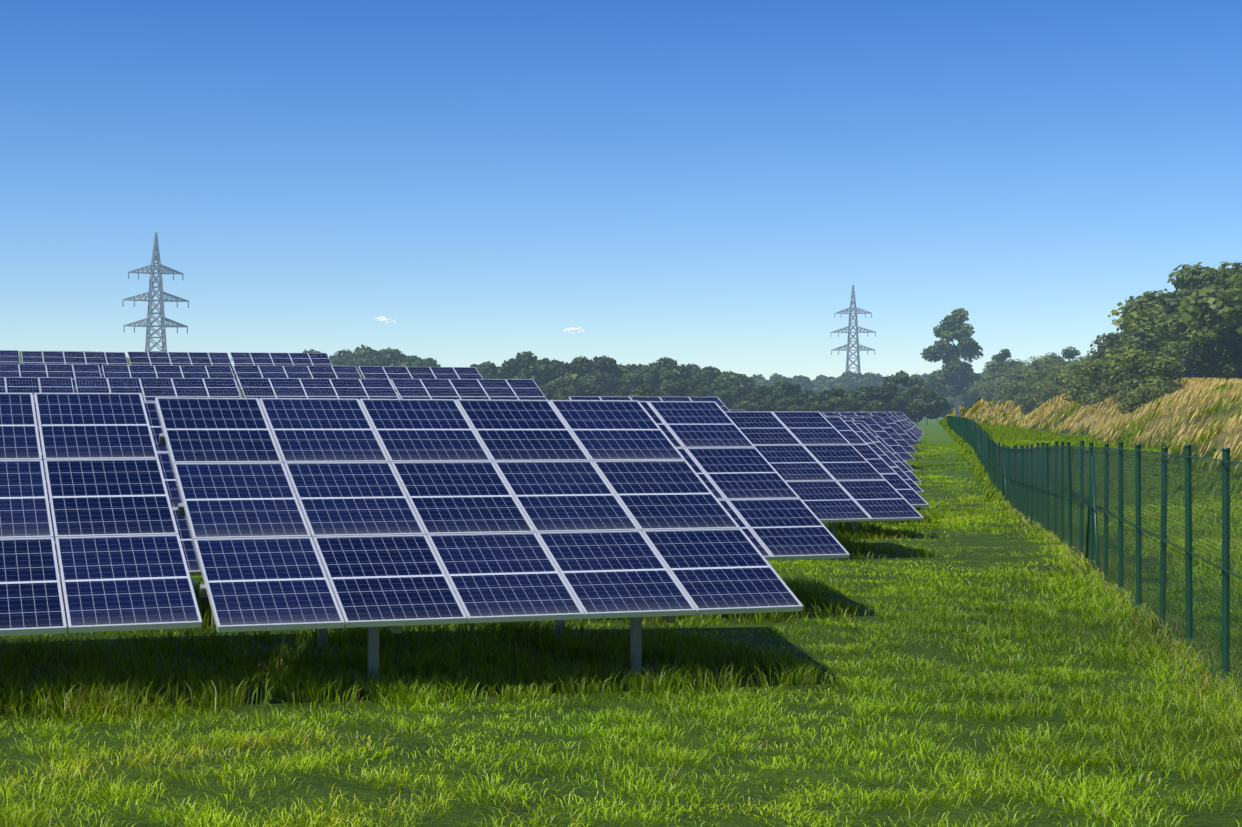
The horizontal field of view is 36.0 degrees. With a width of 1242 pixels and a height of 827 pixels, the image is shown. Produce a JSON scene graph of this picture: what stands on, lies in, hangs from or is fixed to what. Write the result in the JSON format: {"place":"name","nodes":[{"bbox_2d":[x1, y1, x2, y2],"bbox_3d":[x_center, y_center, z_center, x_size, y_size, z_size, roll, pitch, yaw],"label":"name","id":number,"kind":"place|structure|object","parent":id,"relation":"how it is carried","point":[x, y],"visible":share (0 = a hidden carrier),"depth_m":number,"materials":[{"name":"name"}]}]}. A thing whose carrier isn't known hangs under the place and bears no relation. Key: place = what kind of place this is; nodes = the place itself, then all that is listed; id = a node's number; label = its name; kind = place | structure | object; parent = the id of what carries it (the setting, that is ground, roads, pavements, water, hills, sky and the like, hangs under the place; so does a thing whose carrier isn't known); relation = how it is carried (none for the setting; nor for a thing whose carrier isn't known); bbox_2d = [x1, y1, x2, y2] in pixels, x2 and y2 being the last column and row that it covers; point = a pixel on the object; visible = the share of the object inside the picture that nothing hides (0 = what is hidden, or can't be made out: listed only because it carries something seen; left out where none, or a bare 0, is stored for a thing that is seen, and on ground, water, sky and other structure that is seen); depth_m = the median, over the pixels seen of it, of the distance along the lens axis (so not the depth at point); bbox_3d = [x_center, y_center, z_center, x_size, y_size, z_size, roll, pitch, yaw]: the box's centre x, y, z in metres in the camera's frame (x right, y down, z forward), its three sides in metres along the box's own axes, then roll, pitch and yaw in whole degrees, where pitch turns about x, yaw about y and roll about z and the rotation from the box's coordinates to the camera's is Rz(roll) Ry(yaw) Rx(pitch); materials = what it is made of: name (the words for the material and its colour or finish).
{"place":"outdoors","nodes":[
{"label":"outdoors","id":0,"kind":"place"},
{"bbox_2d":[0,351,1241,826],"bbox_3d":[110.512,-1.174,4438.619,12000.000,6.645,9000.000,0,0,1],"label":"ground","id":1,"kind":"structure","parent":0,"point":[1018,543],"depth_m":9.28,"materials":[{"name":"green plant"}]},
{"bbox_2d":[0,350,19,371],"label":"solar panels","id":2,"kind":"object","parent":1,"relation":"on","point":[9,357],"visible":0.35,"depth_m":63.98,"materials":[{"name":"glass"}]},
{"bbox_2d":[0,377,73,398],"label":"solar panels","id":3,"kind":"object","parent":1,"relation":"on","point":[31,385],"visible":0.12,"depth_m":40.75,"materials":[{"name":"glass"}]},
{"bbox_2d":[0,364,101,392],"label":"solar panels","id":4,"kind":"object","parent":1,"relation":"on","point":[72,371],"visible":0.27,"depth_m":50.59,"materials":[{"name":"glass"}]},
{"bbox_2d":[21,351,127,377],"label":"solar panels","id":5,"kind":"object","parent":1,"relation":"on","point":[100,359],"visible":0.46,"depth_m":64.72,"materials":[{"name":"glass"}]},
{"bbox_2d":[0,393,201,643],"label":"solar panels","id":6,"kind":"object","parent":1,"relation":"on","point":[108,505],"visible":1,"depth_m":10.88,"materials":[{"name":"glass"}]},
{"bbox_2d":[34,402,201,579],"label":"solar panels","id":7,"kind":"object","parent":1,"relation":"on","point":[189,551],"visible":0.04,"depth_m":14.63,"materials":[{"name":"glass"}]},
{"bbox_2d":[122,232,188,351],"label":"pylon","id":8,"kind":"object","parent":1,"relation":"on","point":[153,267],"visible":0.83,"depth_m":592.91,"materials":[{"name":"metal"}]},
{"bbox_2d":[74,378,240,400],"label":"solar panels","id":9,"kind":"object","parent":1,"relation":"on","point":[149,389],"visible":0.29,"depth_m":41.57,"materials":[{"name":"glass"}]},
{"bbox_2d":[102,365,241,397],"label":"solar panels","id":10,"kind":"object","parent":1,"relation":"on","point":[147,371],"visible":0.25,"depth_m":51.67,"materials":[{"name":"glass"}]},
{"bbox_2d":[127,352,240,387],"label":"solar panels","id":11,"kind":"object","parent":1,"relation":"on","point":[184,358],"visible":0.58,"depth_m":65.92,"materials":[{"name":"glass"}]},
{"bbox_2d":[230,352,332,365],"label":"solar panels","id":12,"kind":"object","parent":1,"relation":"on","point":[279,359],"visible":0.4,"depth_m":67.15,"materials":[{"name":"glass"}]},
{"bbox_2d":[233,365,361,378],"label":"solar panels","id":13,"kind":"object","parent":1,"relation":"on","point":[324,372],"visible":0.17,"depth_m":52.89,"materials":[{"name":"glass"}]},
{"bbox_2d":[238,378,398,399],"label":"solar panels","id":14,"kind":"object","parent":1,"relation":"on","point":[258,388],"visible":0.38,"depth_m":42.74,"materials":[{"name":"glass"}]},
{"bbox_2d":[303,351,362,377],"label":"tree","id":15,"kind":"object","parent":1,"relation":"on","point":[337,362],"visible":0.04,"depth_m":408.20,"materials":[{"name":"green plant"}]},
{"bbox_2d":[329,349,352,361],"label":"tree","id":16,"kind":"object","parent":1,"relation":"on","point":[346,355],"visible":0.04,"depth_m":442.24,"materials":[{"name":"green plant"}]},
{"bbox_2d":[349,344,376,359],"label":"tree","id":17,"kind":"object","parent":1,"relation":"on","point":[362,352],"visible":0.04,"depth_m":439.50,"materials":[{"name":"green plant"}]},
{"bbox_2d":[347,351,389,378],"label":"tree","id":18,"kind":"object","parent":1,"relation":"on","point":[363,361],"visible":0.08,"depth_m":422.89,"materials":[{"name":"green plant"}]},
{"bbox_2d":[367,349,437,366],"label":"tree","id":19,"kind":"object","parent":1,"relation":"on","point":[394,358],"visible":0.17,"depth_m":400.41,"materials":[{"name":"green plant"}]},
{"bbox_2d":[359,366,482,398],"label":"solar panels","id":20,"kind":"object","parent":1,"relation":"on","point":[380,372],"visible":0.25,"depth_m":54.10,"materials":[{"name":"glass"}]},
{"bbox_2d":[391,379,546,399],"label":"solar panels","id":21,"kind":"object","parent":1,"relation":"on","point":[507,389],"visible":0.42,"depth_m":43.95,"materials":[{"name":"glass"}]},
{"bbox_2d":[155,397,802,680],"bbox_3d":[-1.004,1.036,11.973,3.470,2.282,2.739,0,0,-21],"label":"solar panel","id":22,"kind":"object","parent":1,"relation":"on","point":[322,515],"visible":1,"depth_m":11.72,"materials":[{"name":"glass"}]},
{"bbox_2d":[470,361,506,378],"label":"tree","id":23,"kind":"object","parent":1,"relation":"on","point":[488,370],"visible":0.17,"depth_m":359.95,"materials":[{"name":"green plant"}]},
{"bbox_2d":[501,351,561,386],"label":"tree","id":24,"kind":"object","parent":1,"relation":"on","point":[526,365],"visible":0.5,"depth_m":336.60,"materials":[{"name":"green plant"}]},
{"bbox_2d":[554,377,582,387],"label":"tree","id":25,"kind":"object","parent":1,"relation":"on","point":[571,381],"depth_m":308.04,"materials":[{"name":"green plant"}]},
{"bbox_2d":[552,382,599,399],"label":"tree","id":26,"kind":"object","parent":1,"relation":"on","point":[581,389],"visible":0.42,"depth_m":274.63,"materials":[{"name":"green plant"}]},
{"bbox_2d":[549,356,610,392],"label":"tree","id":27,"kind":"object","parent":1,"relation":"on","point":[578,368],"visible":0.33,"depth_m":335.99,"materials":[{"name":"green plant"}]},
{"bbox_2d":[584,355,644,392],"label":"tree","id":28,"kind":"object","parent":1,"relation":"on","point":[611,369],"visible":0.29,"depth_m":342.69,"materials":[{"name":"green plant"}]},
{"bbox_2d":[614,385,642,395],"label":"tree","id":29,"kind":"object","parent":1,"relation":"on","point":[624,390],"visible":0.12,"depth_m":275.79,"materials":[{"name":"green plant"}]},
{"bbox_2d":[622,364,663,389],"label":"tree","id":30,"kind":"object","parent":1,"relation":"on","point":[647,374],"visible":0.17,"depth_m":342.40,"materials":[{"name":"green plant"}]},
{"bbox_2d":[624,383,664,396],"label":"tree","id":31,"kind":"object","parent":1,"relation":"on","point":[645,389],"visible":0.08,"depth_m":273.34,"materials":[{"name":"green plant"}]},
{"bbox_2d":[569,396,729,410],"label":"solar panel","id":32,"kind":"object","parent":1,"relation":"on","point":[717,400],"visible":0.1,"depth_m":41.04,"materials":[{"name":"glass"}]},
{"bbox_2d":[646,356,677,369],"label":"tree","id":33,"kind":"object","parent":1,"relation":"on","point":[663,363],"visible":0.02,"depth_m":364.30,"materials":[{"name":"green plant"}]},
{"bbox_2d":[650,364,694,395],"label":"tree","id":34,"kind":"object","parent":1,"relation":"on","point":[673,373],"visible":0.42,"depth_m":344.86,"materials":[{"name":"green plant"}]},
{"bbox_2d":[665,380,708,396],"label":"tree","id":35,"kind":"object","parent":1,"relation":"on","point":[678,388],"visible":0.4,"depth_m":283.77,"materials":[{"name":"green plant"}]},
{"bbox_2d":[682,373,733,399],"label":"tree","id":36,"kind":"object","parent":1,"relation":"on","point":[711,385],"visible":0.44,"depth_m":331.22,"materials":[{"name":"green plant"}]},
{"bbox_2d":[698,366,755,392],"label":"tree","id":37,"kind":"object","parent":1,"relation":"on","point":[737,379],"visible":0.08,"depth_m":354.31,"materials":[{"name":"green plant"}]},
{"bbox_2d":[719,385,747,408],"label":"tree","id":38,"kind":"object","parent":1,"relation":"on","point":[735,392],"visible":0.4,"depth_m":304.74,"materials":[{"name":"green plant"}]},
{"bbox_2d":[639,401,849,559],"bbox_3d":[-0.245,1.026,16.034,3.470,2.282,2.739,0,0,-21],"label":"solar panel","id":39,"kind":"object","parent":1,"relation":"on","point":[770,512],"visible":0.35,"depth_m":16.33,"materials":[{"name":"glass"}]},
{"bbox_2d":[731,392,770,410],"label":"tree","id":40,"kind":"object","parent":1,"relation":"on","point":[751,401],"visible":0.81,"depth_m":280.41,"materials":[{"name":"green plant"}]},
{"bbox_2d":[747,385,784,411],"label":"tree","id":41,"kind":"object","parent":1,"relation":"on","point":[769,395],"visible":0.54,"depth_m":287.86,"materials":[{"name":"green plant"}]},
{"bbox_2d":[757,373,793,385],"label":"tree","id":42,"kind":"object","parent":1,"relation":"on","point":[774,378],"visible":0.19,"depth_m":667.88,"materials":[{"name":"green plant"}]},
{"bbox_2d":[766,379,801,396],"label":"tree","id":43,"kind":"object","parent":1,"relation":"on","point":[790,388],"visible":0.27,"depth_m":305.87,"materials":[{"name":"green plant"}]},
{"bbox_2d":[771,392,811,411],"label":"tree","id":44,"kind":"object","parent":1,"relation":"on","point":[796,402],"visible":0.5,"depth_m":284.94,"materials":[{"name":"green plant"}]},
{"bbox_2d":[793,375,825,392],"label":"tree","id":45,"kind":"object","parent":1,"relation":"on","point":[815,386],"visible":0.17,"depth_m":685.09,"materials":[{"name":"green plant"}]},
{"bbox_2d":[724,411,923,538],"bbox_3d":[1.448,1.110,22.995,3.470,2.282,2.739,0,0,-21],"label":"solar panel","id":46,"kind":"object","parent":1,"relation":"on","point":[825,469],"visible":0.29,"depth_m":23.21,"materials":[{"name":"glass"}]},
{"bbox_2d":[804,387,848,411],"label":"tree","id":47,"kind":"object","parent":1,"relation":"on","point":[831,400],"visible":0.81,"depth_m":280.14,"materials":[{"name":"green plant"}]},
{"bbox_2d":[819,377,846,391],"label":"tree","id":48,"kind":"object","parent":1,"relation":"on","point":[830,384],"visible":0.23,"depth_m":653.54,"materials":[{"name":"green plant"}]},
{"bbox_2d":[836,370,861,389],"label":"tree","id":49,"kind":"object","parent":1,"relation":"on","point":[847,377],"visible":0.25,"depth_m":693.14,"materials":[{"name":"green plant"}]},
{"bbox_2d":[830,285,875,372],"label":"pylon","id":50,"kind":"object","parent":1,"relation":"on","point":[849,341],"visible":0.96,"depth_m":856.72,"materials":[{"name":"metal"}]},
{"bbox_2d":[846,379,871,390],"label":"tree","id":51,"kind":"object","parent":1,"relation":"on","point":[853,385],"visible":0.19,"depth_m":636.69,"materials":[{"name":"green plant"}]},
{"bbox_2d":[855,372,878,386],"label":"tree","id":52,"kind":"object","parent":1,"relation":"on","point":[869,378],"visible":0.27,"depth_m":651.66,"materials":[{"name":"green plant"}]},
{"bbox_2d":[844,385,890,411],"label":"tree","id":53,"kind":"object","parent":1,"relation":"on","point":[851,397],"visible":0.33,"depth_m":275.75,"materials":[{"name":"green plant"}]},
{"bbox_2d":[821,413,918,445],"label":"solar panel","id":54,"kind":"object","parent":1,"relation":"on","point":[901,432],"visible":0.25,"depth_m":74.81,"materials":[{"name":"glass"}]},
{"bbox_2d":[820,412,919,440],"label":"solar panel","id":55,"kind":"object","parent":1,"relation":"on","point":[903,427],"visible":0.19,"depth_m":83.19,"materials":[{"name":"glass"}]},
{"bbox_2d":[824,416,917,452],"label":"solar panel","id":56,"kind":"object","parent":1,"relation":"on","point":[894,435],"visible":0.19,"depth_m":66.19,"materials":[{"name":"glass"}]},
{"bbox_2d":[825,417,928,534],"bbox_3d":[2.214,1.177,27.375,3.470,2.282,2.739,0,0,-20],"label":"solar panel","id":57,"kind":"object","parent":1,"relation":"on","point":[887,472],"visible":0.08,"depth_m":27.77,"materials":[{"name":"glass"}]},
{"bbox_2d":[841,418,914,460],"bbox_3d":[6.595,1.252,57.079,3.470,2.282,2.739,0,0,-21],"label":"solar panel","id":58,"kind":"object","parent":1,"relation":"on","point":[888,439],"visible":0.19,"depth_m":57.68,"materials":[{"name":"glass"}]},
{"bbox_2d":[851,383,912,414],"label":"tree","id":59,"kind":"object","parent":1,"relation":"on","point":[895,401],"visible":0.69,"depth_m":275.79,"materials":[{"name":"green plant"}]},
{"bbox_2d":[843,420,923,493],"bbox_3d":[3.174,1.249,33.856,3.470,2.282,2.739,0,0,-21],"label":"solar panel","id":60,"kind":"object","parent":1,"relation":"on","point":[909,481],"visible":0.15,"depth_m":34.35,"materials":[{"name":"glass"}]},
{"bbox_2d":[853,421,913,470],"bbox_3d":[5.351,1.328,49.206,3.470,2.282,2.739,0,0,-21],"label":"solar panel","id":61,"kind":"object","parent":1,"relation":"on","point":[885,444],"visible":0.1,"depth_m":49.80,"materials":[{"name":"glass"}]},
{"bbox_2d":[855,423,920,482],"bbox_3d":[4.254,1.341,41.028,3.470,2.282,2.739,0,0,-20],"label":"solar panel","id":62,"kind":"object","parent":1,"relation":"on","point":[893,458],"visible":0.04,"depth_m":41.46,"materials":[{"name":"glass"}]},
{"bbox_2d":[882,370,924,403],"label":"tree","id":63,"kind":"object","parent":1,"relation":"on","point":[902,378],"visible":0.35,"depth_m":306.87,"materials":[{"name":"green plant"}]},
{"bbox_2d":[890,412,921,438],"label":"solar panel","id":64,"kind":"object","parent":1,"relation":"on","point":[905,425],"visible":0.08,"depth_m":91.33,"materials":[{"name":"glass"}]},
{"bbox_2d":[901,385,927,424],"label":"tree","id":65,"kind":"object","parent":1,"relation":"on","point":[913,390],"visible":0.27,"depth_m":285.12,"materials":[{"name":"green plant"}]},
{"bbox_2d":[909,390,949,424],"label":"tree","id":66,"kind":"object","parent":1,"relation":"on","point":[930,404],"visible":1,"depth_m":276.18,"materials":[{"name":"green plant"}]},
{"bbox_2d":[920,308,984,416],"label":"tree","id":67,"kind":"object","parent":1,"relation":"on","point":[955,376],"visible":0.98,"depth_m":326.73,"materials":[{"name":"green plant"}]},
{"bbox_2d":[990,349,1015,380],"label":"tree","id":68,"kind":"object","parent":1,"relation":"on","point":[1002,357],"visible":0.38,"depth_m":297.91,"materials":[{"name":"green plant"}]},
{"bbox_2d":[947,416,1241,697],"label":"fence","id":69,"kind":"object","parent":1,"relation":"on","point":[999,462],"visible":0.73,"depth_m":16.11,"materials":[{"name":"green metal"}]},
{"bbox_2d":[0,0,1241,379],"label":"sky","id":70,"kind":"structure","parent":0,"point":[702,183],"materials":[{"name":"blue"}]},
{"bbox_2d":[941,391,1241,535],"bbox_3d":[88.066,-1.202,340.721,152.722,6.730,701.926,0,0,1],"label":"grass","id":71,"kind":"structure","parent":0,"point":[1217,438],"depth_m":89.02,"materials":[{"name":"beige plant"}]},
{"bbox_2d":[958,393,974,407],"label":"bank shrub","id":72,"kind":"object","parent":71,"relation":"on","point":[967,402],"visible":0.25,"depth_m":329.92,"materials":[{"name":"green plant"}]},
{"bbox_2d":[965,380,982,398],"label":"bank shrub","id":73,"kind":"object","parent":71,"relation":"on","point":[973,392],"visible":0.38,"depth_m":315.86,"materials":[{"name":"green plant"}]},
{"bbox_2d":[978,377,1006,401],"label":"bank shrub","id":74,"kind":"object","parent":71,"relation":"on","point":[989,388],"visible":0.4,"depth_m":287.43,"materials":[{"name":"green plant"}]},
{"bbox_2d":[981,356,1047,387],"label":"bank shrub","id":75,"kind":"object","parent":71,"relation":"on","point":[992,366],"visible":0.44,"depth_m":294.35,"materials":[{"name":"green plant"}]},
{"bbox_2d":[996,368,1036,395],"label":"bank shrub","id":76,"kind":"object","parent":71,"relation":"on","point":[1023,377],"visible":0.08,"depth_m":231.79,"materials":[{"name":"green plant"}]},
{"bbox_2d":[999,375,1048,400],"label":"bank shrub","id":77,"kind":"object","parent":71,"relation":"on","point":[1016,388],"visible":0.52,"depth_m":221.19,"materials":[{"name":"green plant"}]},
{"bbox_2d":[1010,390,1044,414],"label":"bank shrub","id":78,"kind":"object","parent":71,"relation":"on","point":[1030,405],"visible":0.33,"depth_m":200.90,"materials":[{"name":"green plant"}]},
{"bbox_2d":[1007,356,1054,382],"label":"bank shrub","id":79,"kind":"object","parent":71,"relation":"on","point":[1037,364],"visible":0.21,"depth_m":275.58,"materials":[{"name":"green plant"}]},
{"bbox_2d":[1036,380,1068,403],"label":"bank shrub","id":80,"kind":"object","parent":71,"relation":"on","point":[1053,391],"visible":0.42,"depth_m":185.96,"materials":[{"name":"green plant"}]},
{"bbox_2d":[1030,362,1081,400],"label":"bank shrub","id":81,"kind":"object","parent":71,"relation":"on","point":[1052,375],"visible":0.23,"depth_m":194.45,"materials":[{"name":"green plant"}]},
{"bbox_2d":[1040,357,1086,371],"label":"bank shrub","id":82,"kind":"object","parent":71,"relation":"on","point":[1059,364],"visible":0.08,"depth_m":250.30,"materials":[{"name":"green plant"}]},
{"bbox_2d":[1040,346,1090,365],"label":"tree","id":83,"kind":"object","parent":71,"relation":"on","point":[1071,353],"visible":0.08,"depth_m":301.32,"materials":[{"name":"green plant"}]},
{"bbox_2d":[1053,359,1101,391],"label":"bank shrub","id":84,"kind":"object","parent":71,"relation":"on","point":[1075,368],"visible":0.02,"depth_m":160.87,"materials":[{"name":"green plant"}]},
{"bbox_2d":[1059,369,1103,405],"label":"bank shrub","id":85,"kind":"object","parent":71,"relation":"on","point":[1075,389],"visible":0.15,"depth_m":155.68,"materials":[{"name":"green plant"}]},
{"bbox_2d":[938,377,1241,503],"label":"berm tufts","id":86,"kind":"object","parent":71,"relation":"on","point":[1211,387],"visible":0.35,"depth_m":97.12,"materials":[{"name":"plant"}]},
{"bbox_2d":[1085,333,1112,361],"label":"tree","id":87,"kind":"object","parent":71,"relation":"on","point":[1101,345],"depth_m":205.05,"materials":[{"name":"green plant"}]},
{"bbox_2d":[1077,380,1137,410],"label":"bank shrub","id":88,"kind":"object","parent":71,"relation":"on","point":[1106,392],"visible":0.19,"depth_m":132.50,"materials":[{"name":"green plant"}]},
{"bbox_2d":[1092,332,1132,361],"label":"bank shrub","id":89,"kind":"object","parent":71,"relation":"on","point":[1112,340],"visible":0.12,"depth_m":169.47,"materials":[{"name":"green plant"}]},
{"bbox_2d":[1076,345,1172,387],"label":"bank shrub","id":90,"kind":"object","parent":71,"relation":"on","point":[1095,371],"visible":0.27,"depth_m":139.09,"materials":[{"name":"green plant"}]},
{"bbox_2d":[1100,349,1185,393],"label":"bank shrub","id":91,"kind":"object","parent":71,"relation":"on","point":[1167,370],"visible":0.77,"depth_m":118.25,"materials":[{"name":"green plant"}]},
{"bbox_2d":[1112,376,1184,413],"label":"bank shrub","id":92,"kind":"object","parent":71,"relation":"on","point":[1146,393],"visible":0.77,"depth_m":113.99,"materials":[{"name":"green plant"}]},
{"bbox_2d":[1108,302,1224,379],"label":"tree","id":93,"kind":"object","parent":71,"relation":"on","point":[1157,334],"visible":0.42,"depth_m":145.70,"materials":[{"name":"green plant"}]},
{"bbox_2d":[1115,261,1241,350],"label":"tree","id":94,"kind":"object","parent":71,"relation":"on","point":[1187,276],"visible":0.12,"depth_m":152.45,"materials":[{"name":"green plant"}]},
{"bbox_2d":[1163,323,1241,380],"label":"bank shrub","id":95,"kind":"object","parent":71,"relation":"on","point":[1211,354],"visible":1,"depth_m":122.20,"materials":[{"name":"green plant"}]},
{"bbox_2d":[1176,267,1239,378],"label":"tree","id":96,"kind":"object","parent":71,"relation":"on","point":[1221,277],"depth_m":149.98,"materials":[{"name":"green plant"}]},
{"bbox_2d":[1178,263,1241,358],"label":"tree","id":97,"kind":"object","parent":71,"relation":"on","point":[1225,310],"visible":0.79,"depth_m":120.21,"materials":[{"name":"green plant"}]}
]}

